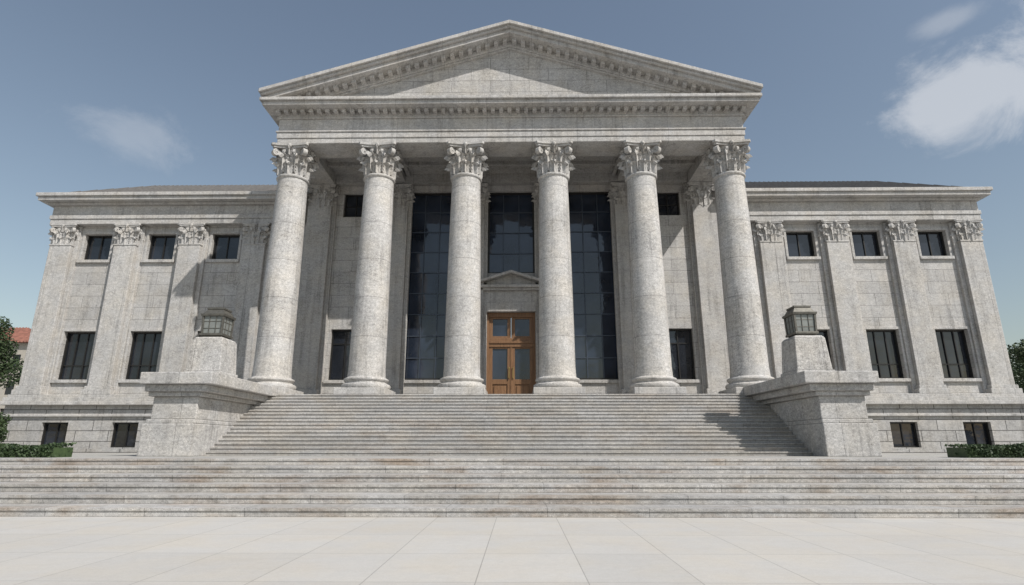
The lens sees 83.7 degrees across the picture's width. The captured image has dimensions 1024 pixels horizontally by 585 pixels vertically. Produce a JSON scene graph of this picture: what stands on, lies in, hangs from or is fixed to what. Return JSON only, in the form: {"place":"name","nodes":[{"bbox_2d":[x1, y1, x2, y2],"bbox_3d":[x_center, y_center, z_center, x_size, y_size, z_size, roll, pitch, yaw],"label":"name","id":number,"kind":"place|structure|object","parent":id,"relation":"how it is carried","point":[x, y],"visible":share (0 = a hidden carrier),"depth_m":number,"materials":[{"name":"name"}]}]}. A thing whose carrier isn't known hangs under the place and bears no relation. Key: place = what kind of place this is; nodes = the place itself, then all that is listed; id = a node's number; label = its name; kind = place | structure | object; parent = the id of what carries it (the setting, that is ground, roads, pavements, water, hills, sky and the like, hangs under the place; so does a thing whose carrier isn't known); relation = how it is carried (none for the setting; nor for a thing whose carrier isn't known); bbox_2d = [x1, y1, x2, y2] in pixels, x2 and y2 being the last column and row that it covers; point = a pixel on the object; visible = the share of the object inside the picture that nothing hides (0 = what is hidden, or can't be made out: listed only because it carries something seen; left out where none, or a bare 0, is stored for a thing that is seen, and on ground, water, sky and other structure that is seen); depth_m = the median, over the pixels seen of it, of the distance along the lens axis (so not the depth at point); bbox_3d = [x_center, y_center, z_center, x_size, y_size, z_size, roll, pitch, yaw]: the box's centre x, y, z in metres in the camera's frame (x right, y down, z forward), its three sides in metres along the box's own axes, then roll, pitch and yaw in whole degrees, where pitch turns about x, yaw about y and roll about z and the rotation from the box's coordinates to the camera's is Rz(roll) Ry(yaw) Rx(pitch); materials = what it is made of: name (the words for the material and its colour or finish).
{"place":"outdoors","nodes":[
{"label":"outdoors","id":0,"kind":"place"},
{"bbox_2d":[277,388,303,393],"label":"column plinth","id":1,"kind":"structure","parent":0,"point":[284,391],"depth_m":29.20,"materials":[{"name":"grey stone"}]},
{"bbox_2d":[247,173,309,389],"bbox_3d":[-12.751,-0.708,31.746,2.560,12.120,2.560,0,-15,1],"label":"column shaft","id":2,"kind":"object","parent":1,"relation":"on","point":[273,356],"visible":0.88,"depth_m":30.92,"materials":[{"name":"grey stone"}]},
{"bbox_2d":[270,142,319,180],"bbox_3d":[-12.751,-7.445,33.551,2.626,1.850,2.626,0,-15,1],"label":"corinthian capital","id":3,"kind":"object","parent":2,"relation":"on","point":[302,159],"visible":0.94,"depth_m":32.84,"materials":[{"name":"stone"}]},
{"bbox_2d":[333,387,394,393],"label":"column plinth","id":4,"kind":"structure","parent":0,"point":[369,390],"depth_m":28.82,"materials":[{"name":"grey stone"}]},
{"bbox_2d":[341,173,394,389],"bbox_3d":[-7.701,-0.726,31.678,2.560,12.120,2.560,0,-15,1],"label":"column shaft","id":5,"kind":"object","parent":4,"relation":"on","point":[367,355],"visible":0.94,"depth_m":30.80,"materials":[{"name":"grey stone"}]},
{"bbox_2d":[357,141,403,179],"bbox_3d":[-7.701,-7.463,33.483,2.626,1.850,2.626,0,-15,1],"label":"corinthian capital","id":6,"kind":"object","parent":5,"relation":"on","point":[383,158],"visible":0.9,"depth_m":32.76,"materials":[{"name":"stone"}]},
{"bbox_2d":[433,387,487,393],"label":"column plinth","id":7,"kind":"structure","parent":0,"point":[459,390],"depth_m":28.75,"materials":[{"name":"grey stone"}]},
{"bbox_2d":[437,172,485,388],"bbox_3d":[-2.652,-0.744,31.610,2.560,12.120,2.560,0,-15,1],"label":"column shaft","id":8,"kind":"object","parent":7,"relation":"on","point":[462,344],"visible":0.95,"depth_m":30.73,"materials":[{"name":"grey stone"}]},
{"bbox_2d":[444,141,488,178],"bbox_3d":[-2.652,-7.481,33.415,2.626,1.850,2.626,0,-15,1],"label":"corinthian capital","id":9,"kind":"object","parent":8,"relation":"on","point":[469,157],"visible":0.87,"depth_m":32.69,"materials":[{"name":"stone"}]},
{"bbox_2d":[55,453,954,457],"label":"terrace pavement","id":10,"kind":"structure","parent":0,"point":[884,455],"depth_m":22.13,"materials":[{"name":"grey stone"}]},
{"bbox_2d":[0,412,11,442],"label":"shrub","id":11,"kind":"object","parent":10,"relation":"on","point":[3,427],"visible":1,"depth_m":31.71,"materials":[{"name":"green plant"}]},
{"bbox_2d":[0,316,23,387],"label":"broadleaf tree","id":12,"kind":"object","parent":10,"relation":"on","point":[7,368],"visible":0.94,"depth_m":47.20,"materials":[{"name":"green plant"}]},
{"bbox_2d":[0,442,76,457],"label":"clipped hedge","id":13,"kind":"object","parent":10,"relation":"on","point":[49,450],"visible":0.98,"depth_m":20.15,"materials":[{"name":"green plant"}]},
{"bbox_2d":[2,405,152,452],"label":"basement wall","id":14,"kind":"structure","parent":10,"relation":"on","point":[90,434],"depth_m":34.25,"materials":[{"name":"stone"}]},
{"bbox_2d":[0,394,153,416],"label":"water table","id":15,"kind":"object","parent":14,"relation":"on","point":[95,399],"visible":0.48,"depth_m":34.31,"materials":[{"name":"stone"}]},
{"bbox_2d":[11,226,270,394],"bbox_3d":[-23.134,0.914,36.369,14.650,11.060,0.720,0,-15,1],"label":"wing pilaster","id":16,"kind":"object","parent":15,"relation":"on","point":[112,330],"visible":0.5,"depth_m":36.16,"materials":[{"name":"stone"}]},
{"bbox_2d":[48,224,80,244],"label":"wing capital","id":17,"kind":"object","parent":16,"relation":"on","point":[64,233],"visible":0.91,"depth_m":37.54,"materials":[{"name":"stone"}]},
{"bbox_2d":[112,223,145,244],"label":"wing capital","id":18,"kind":"object","parent":16,"relation":"on","point":[128,233],"visible":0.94,"depth_m":37.48,"materials":[{"name":"stone"}]},
{"bbox_2d":[176,223,209,243],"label":"wing capital","id":19,"kind":"object","parent":16,"relation":"on","point":[190,233],"visible":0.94,"depth_m":37.43,"materials":[{"name":"stone"}]},
{"bbox_2d":[241,223,270,243],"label":"wing capital","id":20,"kind":"object","parent":16,"relation":"on","point":[254,233],"visible":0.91,"depth_m":37.36,"materials":[{"name":"stone"}]},
{"bbox_2d":[136,372,276,455],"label":"stair cheek wall","id":21,"kind":"structure","parent":10,"relation":"on","point":[196,413],"depth_m":22.96,"materials":[{"name":"stone"}]},
{"bbox_2d":[183,307,237,377],"bbox_3d":[-12.791,2.147,24.666,1.556,2.920,1.556,0,-15,1],"label":"lantern pedestal","id":22,"kind":"object","parent":21,"relation":"on","point":[213,348],"visible":0.99,"depth_m":24.23,"materials":[{"name":"stone"}]},
{"bbox_2d":[259,93,761,185],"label":"portico entablature","id":23,"kind":"structure","parent":10,"relation":"on","point":[514,134],"depth_m":32.96,"materials":[{"name":"grey stone"}]},
{"bbox_2d":[307,184,339,209],"bbox_3d":[-12.684,-6.298,38.213,2.412,1.646,1.126,0,-15,1],"label":"pilaster capital","id":24,"kind":"object","parent":23,"relation":"attached to","point":[320,195],"visible":0.95,"depth_m":37.94,"materials":[{"name":"stone"}]},
{"bbox_2d":[393,183,415,208],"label":"pilaster capital","id":25,"kind":"object","parent":23,"relation":"attached to","point":[402,193],"visible":0.66,"depth_m":37.86,"materials":[{"name":"stone"}]},
{"bbox_2d":[480,183,490,208],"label":"pilaster capital","id":26,"kind":"object","parent":23,"relation":"attached to","point":[484,189],"visible":0.26,"depth_m":37.85,"materials":[{"name":"stone"}]},
{"bbox_2d":[347,50,672,95],"bbox_3d":[-0.136,-12.853,34.135,26.400,4.100,0.001,0,-15,1],"label":"tympanum","id":27,"kind":"object","parent":23,"relation":"on","point":[509,72],"visible":0.5,"depth_m":34.06,"materials":[{"name":"stone"}]},
{"bbox_2d":[258,20,762,96],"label":"raking cornice","id":28,"kind":"structure","parent":23,"relation":"on","point":[528,34],"depth_m":33.39,"materials":[{"name":"stone"}]},
{"bbox_2d":[275,37,746,122],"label":"modillions","id":29,"kind":"object","parent":28,"relation":"attached to","point":[363,80],"visible":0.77,"depth_m":33.15,"materials":[{"name":"stone"}]},
{"bbox_2d":[531,183,538,207],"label":"pilaster capital","id":30,"kind":"object","parent":23,"relation":"attached to","point":[536,189],"visible":0.19,"depth_m":37.84,"materials":[{"name":"stone"}]},
{"bbox_2d":[607,182,626,207],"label":"pilaster capital","id":31,"kind":"object","parent":23,"relation":"attached to","point":[618,192],"visible":0.56,"depth_m":37.68,"materials":[{"name":"stone"}]},
{"bbox_2d":[684,182,715,207],"bbox_3d":[12.564,-6.389,37.872,2.412,1.646,1.126,0,-15,1],"label":"pilaster capital","id":32,"kind":"object","parent":23,"relation":"attached to","point":[702,193],"visible":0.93,"depth_m":37.60,"materials":[{"name":"stone"}]},
{"bbox_2d":[49,184,982,393],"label":"facade wall","id":33,"kind":"structure","parent":10,"relation":"on","point":[876,295],"depth_m":36.61,"materials":[{"name":"stone"}]},
{"bbox_2d":[36,191,307,226],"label":"wing entablature","id":34,"kind":"structure","parent":33,"relation":"on","point":[149,209],"depth_m":37.69,"materials":[{"name":"stone"}]},
{"bbox_2d":[74,185,307,192],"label":"tile roof","id":35,"kind":"structure","parent":34,"relation":"on","point":[168,188],"depth_m":41.45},
{"bbox_2d":[292,185,338,393],"bbox_3d":[-12.685,-0.513,36.549,2.000,14.890,0.820,0,-15,1],"label":"portico pilaster","id":36,"kind":"object","parent":33,"relation":"attached to","point":[313,303],"visible":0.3,"depth_m":36.17,"materials":[{"name":"grey stone"}]},
{"bbox_2d":[386,185,413,393],"bbox_3d":[-7.636,-0.531,36.481,2.000,14.890,0.820,0,-15,1],"label":"portico pilaster","id":37,"kind":"object","parent":33,"relation":"attached to","point":[399,289],"visible":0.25,"depth_m":36.15,"materials":[{"name":"grey stone"}]},
{"bbox_2d":[480,185,487,384],"bbox_3d":[-2.586,-0.549,36.413,2.000,14.890,0.820,0,-15,1],"label":"portico pilaster","id":38,"kind":"object","parent":33,"relation":"attached to","point":[484,241],"visible":0.08,"depth_m":36.78,"materials":[{"name":"grey stone"}]},
{"bbox_2d":[481,270,538,384],"bbox_3d":[-0.061,2.654,35.528,4.900,8.264,0.800,0,-15,1],"label":"door surround","id":39,"kind":"object","parent":33,"relation":"attached to","point":[510,291],"visible":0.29,"depth_m":36.10,"materials":[{"name":"stone"}]},
{"bbox_2d":[486,313,535,393],"bbox_3d":[-0.055,4.026,35.637,3.100,5.630,0.320,0,-15,1],"label":"entrance door","id":40,"kind":"structure","parent":39,"relation":"attached to","point":[510,342],"depth_m":35.67,"materials":[{"name":"brown wood"}]},
{"bbox_2d":[492,319,529,378],"bbox_3d":[-0.054,3.541,35.818,2.320,3.800,0.020,0,-15,1],"label":"door glass","id":41,"kind":"object","parent":40,"relation":"attached to","point":[522,365],"visible":1,"depth_m":35.70,"materials":[{"name":"grey glass"}]},
{"bbox_2d":[40,192,991,446],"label":"window frames","id":42,"kind":"structure","parent":33,"relation":"attached to","point":[676,330],"depth_m":36.04,"materials":[{"name":"black metal"}]},
{"bbox_2d":[405,195,617,377],"bbox_3d":[-0.052,-0.622,37.089,13.500,12.600,0.045,0,-15,1],"label":"tall window glass","id":43,"kind":"object","parent":42,"relation":"attached to","point":[518,223],"visible":0.69,"depth_m":37.34,"materials":[{"name":"black glass"}]},
{"bbox_2d":[406,194,616,377],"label":"window mullions","id":44,"kind":"object","parent":42,"relation":"attached to","point":[503,253],"depth_m":37.28,"materials":[{"name":"black metal"}]},
{"bbox_2d":[50,228,982,383],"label":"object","id":45,"kind":"structure","parent":42,"relation":"attached to","point":[817,257],"depth_m":36.20,"materials":[{"name":"stone"}]},
{"bbox_2d":[44,195,988,445],"bbox_3d":[-0.056,1.284,36.281,56.650,16.500,0.620,0,-15,1],"label":"window glass","id":46,"kind":"object","parent":42,"relation":"in","point":[685,358],"visible":0.52,"depth_m":36.02,"materials":[{"name":"black glass"}]},
{"bbox_2d":[534,185,538,383],"bbox_3d":[2.463,-0.568,36.344,2.000,14.890,0.820,0,-15,1],"label":"portico pilaster","id":47,"kind":"object","parent":33,"relation":"attached to","point":[536,230],"visible":0.07,"depth_m":37.17,"materials":[{"name":"grey stone"}]},
{"bbox_2d":[609,184,633,393],"bbox_3d":[7.513,-0.586,36.276,2.000,14.890,0.820,0,-15,1],"label":"portico pilaster","id":48,"kind":"object","parent":33,"relation":"attached to","point":[621,279],"visible":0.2,"depth_m":36.00,"materials":[{"name":"grey stone"}]},
{"bbox_2d":[685,183,729,393],"bbox_3d":[12.562,-0.604,36.208,2.000,14.890,0.820,0,-15,1],"label":"portico pilaster","id":49,"kind":"object","parent":33,"relation":"attached to","point":[709,299],"visible":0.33,"depth_m":35.84,"materials":[{"name":"grey stone"}]},
{"bbox_2d":[746,187,992,222],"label":"wing entablature","id":50,"kind":"structure","parent":33,"relation":"on","point":[867,204],"depth_m":37.07,"materials":[{"name":"stone"}]},
{"bbox_2d":[712,181,961,190],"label":"tile roof","id":51,"kind":"structure","parent":50,"relation":"on","point":[814,184],"depth_m":40.76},
{"bbox_2d":[743,371,881,456],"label":"stair cheek wall","id":52,"kind":"structure","parent":10,"relation":"on","point":[821,413],"depth_m":22.59,"materials":[{"name":"stone"}]},
{"bbox_2d":[781,305,834,376],"bbox_3d":[12.367,2.056,24.326,1.556,2.920,1.556,0,-15,1],"label":"lantern pedestal","id":53,"kind":"object","parent":52,"relation":"on","point":[804,346],"visible":0.97,"depth_m":23.83,"materials":[{"name":"stone"}]},
{"bbox_2d":[866,404,1023,452],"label":"basement wall","id":54,"kind":"structure","parent":10,"relation":"on","point":[935,434],"depth_m":33.56,"materials":[{"name":"stone"}]},
{"bbox_2d":[865,393,1023,415],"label":"water table","id":55,"kind":"object","parent":54,"relation":"on","point":[944,398],"visible":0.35,"depth_m":33.68,"materials":[{"name":"stone"}]},
{"bbox_2d":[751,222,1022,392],"bbox_3d":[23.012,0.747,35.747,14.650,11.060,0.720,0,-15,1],"label":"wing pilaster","id":56,"kind":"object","parent":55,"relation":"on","point":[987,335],"visible":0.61,"depth_m":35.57,"materials":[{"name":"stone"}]},
{"bbox_2d":[752,220,785,240],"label":"wing capital","id":57,"kind":"object","parent":56,"relation":"on","point":[768,230],"visible":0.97,"depth_m":36.92,"materials":[{"name":"stone"}]},
{"bbox_2d":[817,220,850,240],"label":"wing capital","id":58,"kind":"object","parent":56,"relation":"on","point":[837,230],"visible":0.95,"depth_m":36.86,"materials":[{"name":"stone"}]},
{"bbox_2d":[884,219,917,240],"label":"wing capital","id":59,"kind":"object","parent":56,"relation":"on","point":[900,229],"visible":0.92,"depth_m":36.81,"materials":[{"name":"stone"}]},
{"bbox_2d":[950,219,984,240],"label":"wing capital","id":60,"kind":"object","parent":56,"relation":"on","point":[967,229],"visible":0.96,"depth_m":36.75,"materials":[{"name":"stone"}]},
{"bbox_2d":[945,442,1023,457],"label":"clipped hedge","id":61,"kind":"object","parent":10,"relation":"on","point":[983,450],"visible":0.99,"depth_m":19.69,"materials":[{"name":"green plant"}]},
{"bbox_2d":[1007,339,1023,392],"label":"broadleaf tree","id":62,"kind":"object","parent":10,"relation":"on","point":[1018,352],"visible":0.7,"depth_m":46.60,"materials":[{"name":"green plant"}]},
{"bbox_2d":[1010,347,1023,387],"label":"broadleaf tree","id":63,"kind":"object","parent":10,"relation":"on","point":[1019,370],"visible":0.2,"depth_m":54.44,"materials":[{"name":"green plant"}]},
{"bbox_2d":[206,394,811,455],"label":"entrance staircase","id":64,"kind":"structure","parent":0,"point":[510,425],"depth_m":25.47,"materials":[{"name":"stone"}]},
{"bbox_2d":[532,387,584,393],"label":"column plinth","id":65,"kind":"structure","parent":64,"relation":"on","point":[558,390],"depth_m":28.68,"materials":[{"name":"grey stone"}]},
{"bbox_2d":[533,172,581,387],"bbox_3d":[2.398,-0.762,31.542,2.560,12.120,2.560,0,-15,1],"label":"column shaft","id":66,"kind":"object","parent":65,"relation":"on","point":[557,367],"visible":0.94,"depth_m":30.65,"materials":[{"name":"grey stone"}]},
{"bbox_2d":[531,140,575,178],"bbox_3d":[2.398,-7.500,33.347,2.626,1.850,2.626,0,-15,1],"label":"corinthian capital","id":67,"kind":"object","parent":66,"relation":"on","point":[552,156],"visible":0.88,"depth_m":32.62,"materials":[{"name":"stone"}]},
{"bbox_2d":[625,387,686,393],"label":"column plinth","id":68,"kind":"structure","parent":64,"relation":"on","point":[658,390],"depth_m":28.61,"materials":[{"name":"grey stone"}]},
{"bbox_2d":[625,171,679,388],"bbox_3d":[7.447,-0.781,31.474,2.560,12.120,2.560,0,-15,1],"label":"column shaft","id":69,"kind":"object","parent":68,"relation":"on","point":[652,354],"visible":0.93,"depth_m":30.59,"materials":[{"name":"grey stone"}]},
{"bbox_2d":[617,139,663,177],"bbox_3d":[7.447,-7.518,33.279,2.626,1.850,2.626,0,-15,1],"label":"corinthian capital","id":70,"kind":"object","parent":69,"relation":"on","point":[635,156],"visible":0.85,"depth_m":32.55,"materials":[{"name":"stone"}]},
{"bbox_2d":[718,387,743,393],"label":"column plinth","id":71,"kind":"structure","parent":64,"relation":"on","point":[737,390],"depth_m":28.81,"materials":[{"name":"grey stone"}]},
{"bbox_2d":[712,171,774,389],"bbox_3d":[12.497,-0.799,31.405,2.560,12.120,2.560,0,-15,1],"label":"column shaft","id":72,"kind":"object","parent":71,"relation":"on","point":[747,353],"visible":0.87,"depth_m":30.59,"materials":[{"name":"grey stone"}]},
{"bbox_2d":[702,139,752,177],"bbox_3d":[12.497,-7.536,33.211,2.626,1.850,2.626,0,-15,1],"label":"corinthian capital","id":73,"kind":"object","parent":72,"relation":"on","point":[719,156],"visible":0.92,"depth_m":32.50,"materials":[{"name":"stone"}]},
{"bbox_2d":[319,155,702,185],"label":"portico ceiling","id":74,"kind":"structure","parent":0,"point":[587,170],"depth_m":37.68,"materials":[{"name":"grey stone"}]},
{"bbox_2d":[0,517,1023,584],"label":"plaza pavement","id":75,"kind":"structure","parent":0,"point":[436,551],"depth_m":8.95,"materials":[{"name":"grey stone"}]},
{"bbox_2d":[0,0,1023,383],"label":"sky","id":76,"kind":"structure","parent":0,"point":[95,94],"materials":[{"name":"blue"}]},
{"label":"ground","id":77,"kind":"structure","parent":0,"visible":0},
{"bbox_2d":[0,343,27,410],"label":"walls","id":78,"kind":"structure","parent":77,"relation":"on","point":[22,349],"depth_m":73.19,"materials":[{"name":"paint"}]},
{"bbox_2d":[0,355,20,417],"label":"windows","id":79,"kind":"structure","parent":78,"relation":"attached to","point":[8,390],"depth_m":72.39,"materials":[{"name":"glass"}]},
{"bbox_2d":[1,327,30,342],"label":"roof","id":80,"kind":"structure","parent":78,"relation":"on","point":[21,335],"depth_m":76.58,"materials":[{"name":"red tile"}]},
{"bbox_2d":[0,458,1023,517],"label":"plaza steps","id":81,"kind":"structure","parent":77,"relation":"on","point":[594,487],"depth_m":15.24,"materials":[{"name":"stone"}]}
]}

